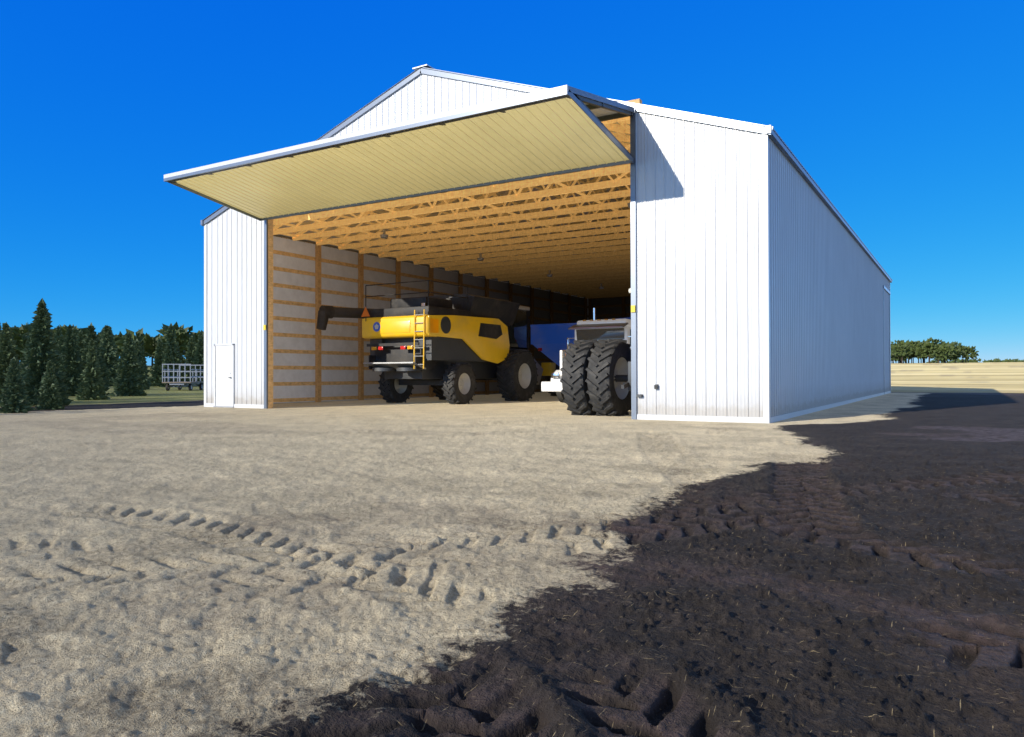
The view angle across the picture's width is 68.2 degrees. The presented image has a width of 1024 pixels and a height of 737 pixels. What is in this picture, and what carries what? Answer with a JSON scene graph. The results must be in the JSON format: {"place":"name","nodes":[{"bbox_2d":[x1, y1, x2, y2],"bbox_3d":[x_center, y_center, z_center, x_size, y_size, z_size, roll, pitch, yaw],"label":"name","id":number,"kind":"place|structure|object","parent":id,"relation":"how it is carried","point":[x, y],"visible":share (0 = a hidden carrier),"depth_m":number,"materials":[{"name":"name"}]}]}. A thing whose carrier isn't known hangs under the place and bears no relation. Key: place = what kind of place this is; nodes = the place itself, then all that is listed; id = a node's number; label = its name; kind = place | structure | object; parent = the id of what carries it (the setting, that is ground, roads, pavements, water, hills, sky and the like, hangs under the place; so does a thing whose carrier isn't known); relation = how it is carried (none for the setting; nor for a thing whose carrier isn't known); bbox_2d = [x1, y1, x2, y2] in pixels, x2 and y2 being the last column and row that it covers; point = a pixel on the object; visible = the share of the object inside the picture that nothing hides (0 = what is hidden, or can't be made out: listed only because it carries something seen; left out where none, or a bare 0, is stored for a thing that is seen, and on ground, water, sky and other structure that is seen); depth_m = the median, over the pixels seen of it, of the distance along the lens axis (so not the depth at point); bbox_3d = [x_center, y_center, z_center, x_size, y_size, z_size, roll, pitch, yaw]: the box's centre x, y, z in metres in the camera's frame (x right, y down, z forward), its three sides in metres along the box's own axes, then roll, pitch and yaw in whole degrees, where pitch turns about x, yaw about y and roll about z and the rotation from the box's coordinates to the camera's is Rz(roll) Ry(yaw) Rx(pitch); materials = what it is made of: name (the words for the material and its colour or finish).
{"place":"outdoors","nodes":[
{"label":"outdoors","id":0,"kind":"place"},
{"bbox_2d":[263,203,634,329],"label":"light fixtures","id":1,"kind":"object","parent":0,"point":[384,235],"visible":0.43,"depth_m":26.29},
{"bbox_2d":[0,362,1023,736],"bbox_3d":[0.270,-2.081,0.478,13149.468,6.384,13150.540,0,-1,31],"label":"ground","id":2,"kind":"structure","parent":0,"point":[176,562],"depth_m":4.01,"materials":[{"name":"beige soil"}]},
{"bbox_2d":[0,322,22,395],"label":"spruce","id":3,"kind":"object","parent":2,"relation":"on","point":[7,348],"visible":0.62,"depth_m":28.14,"materials":[{"name":"green plant"}]},
{"bbox_2d":[0,357,34,412],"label":"spruce","id":4,"kind":"object","parent":2,"relation":"on","point":[13,400],"visible":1,"depth_m":21.31,"materials":[{"name":"green plant"}]},
{"bbox_2d":[19,298,73,406],"bbox_3d":[-16.294,-0.506,26.340,1.834,3.935,1.952,0,-1,-25],"label":"spruce","id":5,"kind":"object","parent":2,"relation":"on","point":[41,335],"visible":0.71,"depth_m":26.16,"materials":[{"name":"green plant"}]},
{"bbox_2d":[34,361,64,409],"bbox_3d":[-14.332,0.543,23.474,0.894,1.645,1.077,0,-1,-41],"label":"spruce","id":6,"kind":"object","parent":2,"relation":"on","point":[48,398],"visible":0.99,"depth_m":23.37,"materials":[{"name":"green plant"}]},
{"bbox_2d":[53,325,61,350],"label":"spruce","id":7,"kind":"object","parent":2,"relation":"on","point":[58,333],"visible":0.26,"depth_m":102.48,"materials":[{"name":"green plant"}]},
{"bbox_2d":[56,334,64,367],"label":"spruce","id":8,"kind":"object","parent":2,"relation":"on","point":[60,342],"visible":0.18,"depth_m":75.07,"materials":[{"name":"green plant"}]},
{"bbox_2d":[56,325,83,395],"bbox_3d":[-23.079,-0.385,39.512,1.905,3.882,1.863,0,-1,-36],"label":"spruce","id":9,"kind":"object","parent":2,"relation":"on","point":[71,353],"visible":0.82,"depth_m":39.31,"materials":[{"name":"green plant"}]},
{"bbox_2d":[73,326,77,338],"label":"spruce","id":10,"kind":"object","parent":2,"relation":"on","point":[76,332],"visible":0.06,"depth_m":82.75,"materials":[{"name":"green plant"}]},
{"bbox_2d":[76,330,84,360],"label":"spruce","id":11,"kind":"object","parent":2,"relation":"on","point":[80,338],"visible":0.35,"depth_m":79.28,"materials":[{"name":"green plant"}]},
{"bbox_2d":[75,340,109,399],"bbox_3d":[-18.444,0.090,33.239,1.400,2.851,1.795,0,-1,-24],"label":"spruce","id":12,"kind":"object","parent":2,"relation":"on","point":[92,387],"visible":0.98,"depth_m":33.05,"materials":[{"name":"green plant"}]},
{"bbox_2d":[80,322,109,394],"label":"spruce","id":13,"kind":"object","parent":2,"relation":"on","point":[91,334],"visible":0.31,"depth_m":41.33,"materials":[{"name":"green plant"}]},
{"bbox_2d":[98,325,120,385],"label":"spruce","id":14,"kind":"object","parent":2,"relation":"on","point":[109,351],"visible":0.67,"depth_m":71.74,"materials":[{"name":"green plant"}]},
{"bbox_2d":[110,327,120,357],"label":"spruce","id":15,"kind":"object","parent":2,"relation":"on","point":[114,341],"visible":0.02,"depth_m":101.66,"materials":[{"name":"green plant"}]},
{"bbox_2d":[108,332,147,395],"bbox_3d":[-19.934,-0.184,39.440,1.729,3.521,1.684,0,-1,6],"label":"spruce","id":16,"kind":"object","parent":2,"relation":"on","point":[127,381],"visible":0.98,"depth_m":39.28,"materials":[{"name":"green plant"}]},
{"bbox_2d":[133,339,150,388],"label":"spruce","id":17,"kind":"object","parent":2,"relation":"on","point":[144,371],"visible":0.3,"depth_m":57.75,"materials":[{"name":"green plant"}]},
{"bbox_2d":[140,345,151,387],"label":"spruce","id":18,"kind":"object","parent":2,"relation":"on","point":[144,361],"visible":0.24,"depth_m":63.47,"materials":[{"name":"green plant"}]},
{"bbox_2d":[149,338,164,386],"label":"spruce","id":19,"kind":"object","parent":2,"relation":"on","point":[159,348],"visible":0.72,"depth_m":71.57,"materials":[{"name":"green plant"}]},
{"bbox_2d":[157,344,178,386],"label":"spruce","id":20,"kind":"object","parent":2,"relation":"on","point":[168,358],"visible":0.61,"depth_m":68.43,"materials":[{"name":"green plant"}]},
{"bbox_2d":[151,323,187,385],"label":"spruce","id":21,"kind":"object","parent":2,"relation":"on","point":[170,337],"visible":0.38,"depth_m":72.24,"materials":[{"name":"green plant"}]},
{"bbox_2d":[162,364,203,390],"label":"hay wagon","id":22,"kind":"object","parent":2,"relation":"on","point":[185,383],"visible":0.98,"depth_m":53.45,"materials":[{"name":"metal"}]},
{"bbox_2d":[181,336,195,380],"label":"spruce","id":23,"kind":"object","parent":2,"relation":"on","point":[190,352],"visible":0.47,"depth_m":77.15,"materials":[{"name":"green plant"}]},
{"bbox_2d":[188,331,203,385],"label":"spruce","id":24,"kind":"object","parent":2,"relation":"on","point":[198,359],"visible":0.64,"depth_m":72.05,"materials":[{"name":"green plant"}]},
{"bbox_2d":[316,280,542,403],"bbox_3d":[-2.016,-0.804,29.911,4.385,4.328,10.818,-1,-1,38],"label":"combine","id":25,"kind":"object","parent":2,"relation":"on","point":[452,349],"visible":0.98,"depth_m":27.19,"materials":[{"name":"metal"}]},
{"bbox_2d":[268,98,641,408],"bbox_3d":[5.261,-3.367,33.563,18.296,9.360,30.000,0,-1,31],"label":"wood framing","id":26,"kind":"object","parent":2,"relation":"on","point":[604,264],"visible":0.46,"depth_m":29.52,"materials":[{"name":"brown wood"}]},
{"bbox_2d":[164,85,634,220],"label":"hangar door","id":27,"kind":"structure","parent":26,"relation":"attached to","point":[563,129],"depth_m":18.16,"materials":[{"name":"beige metal"}]},
{"bbox_2d":[206,74,889,416],"bbox_3d":[5.261,-3.379,33.563,18.338,9.384,30.038,0,-1,31],"label":"metal wall siding","id":28,"kind":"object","parent":26,"relation":"attached to","point":[699,299],"depth_m":19.00,"materials":[{"name":"white metal"}]},
{"bbox_2d":[213,344,234,407],"bbox_3d":[-9.449,0.235,24.819,0.960,2.080,0.167,0,-1,31],"label":"barn door","id":29,"kind":"structure","parent":28,"relation":"in","point":[224,373],"depth_m":24.83,"materials":[{"name":"white metal"}]},
{"bbox_2d":[201,67,891,422],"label":"building trim","id":30,"kind":"structure","parent":28,"relation":"attached to","point":[767,131],"depth_m":17.48,"materials":[{"name":"white metal"}]},
{"bbox_2d":[204,64,891,295],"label":"barn roof","id":31,"kind":"structure","parent":26,"relation":"on","point":[382,211],"depth_m":30.95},
{"bbox_2d":[530,317,630,395],"bbox_3d":[4.560,-0.618,37.421,4.262,4.044,8.498,0,-1,31],"label":"grain cart","id":32,"kind":"object","parent":2,"relation":"on","point":[549,341],"visible":0.11,"depth_m":34.37,"materials":[{"name":"metal"}]},
{"bbox_2d":[541,308,630,402],"bbox_3d":[4.266,-0.591,30.116,2.820,3.750,8.500,0,-1,31],"label":"tractor","id":33,"kind":"object","parent":2,"relation":"on","point":[597,329],"visible":0.13,"depth_m":28.23,"materials":[{"name":"metal"}]},
{"bbox_2d":[560,288,657,415],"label":"tires","id":34,"kind":"object","parent":2,"relation":"on","point":[596,378],"visible":0.36,"depth_m":18.75,"materials":[{"name":"rubber"}]},
{"bbox_2d":[891,337,978,363],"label":"grove","id":35,"kind":"object","parent":2,"relation":"on","point":[902,351],"visible":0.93,"depth_m":290.26,"materials":[{"name":"green plant"}]},
{"bbox_2d":[0,0,1023,364],"label":"sky","id":36,"kind":"structure","parent":0,"point":[907,115],"materials":[{"name":"blue"}]},
{"bbox_2d":[10,322,1023,365],"bbox_3d":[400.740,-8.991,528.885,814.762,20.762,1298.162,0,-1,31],"label":"distant tree line","id":37,"kind":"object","parent":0,"point":[146,340],"depth_m":247.34,"materials":[{"name":"green plant"}]}
]}

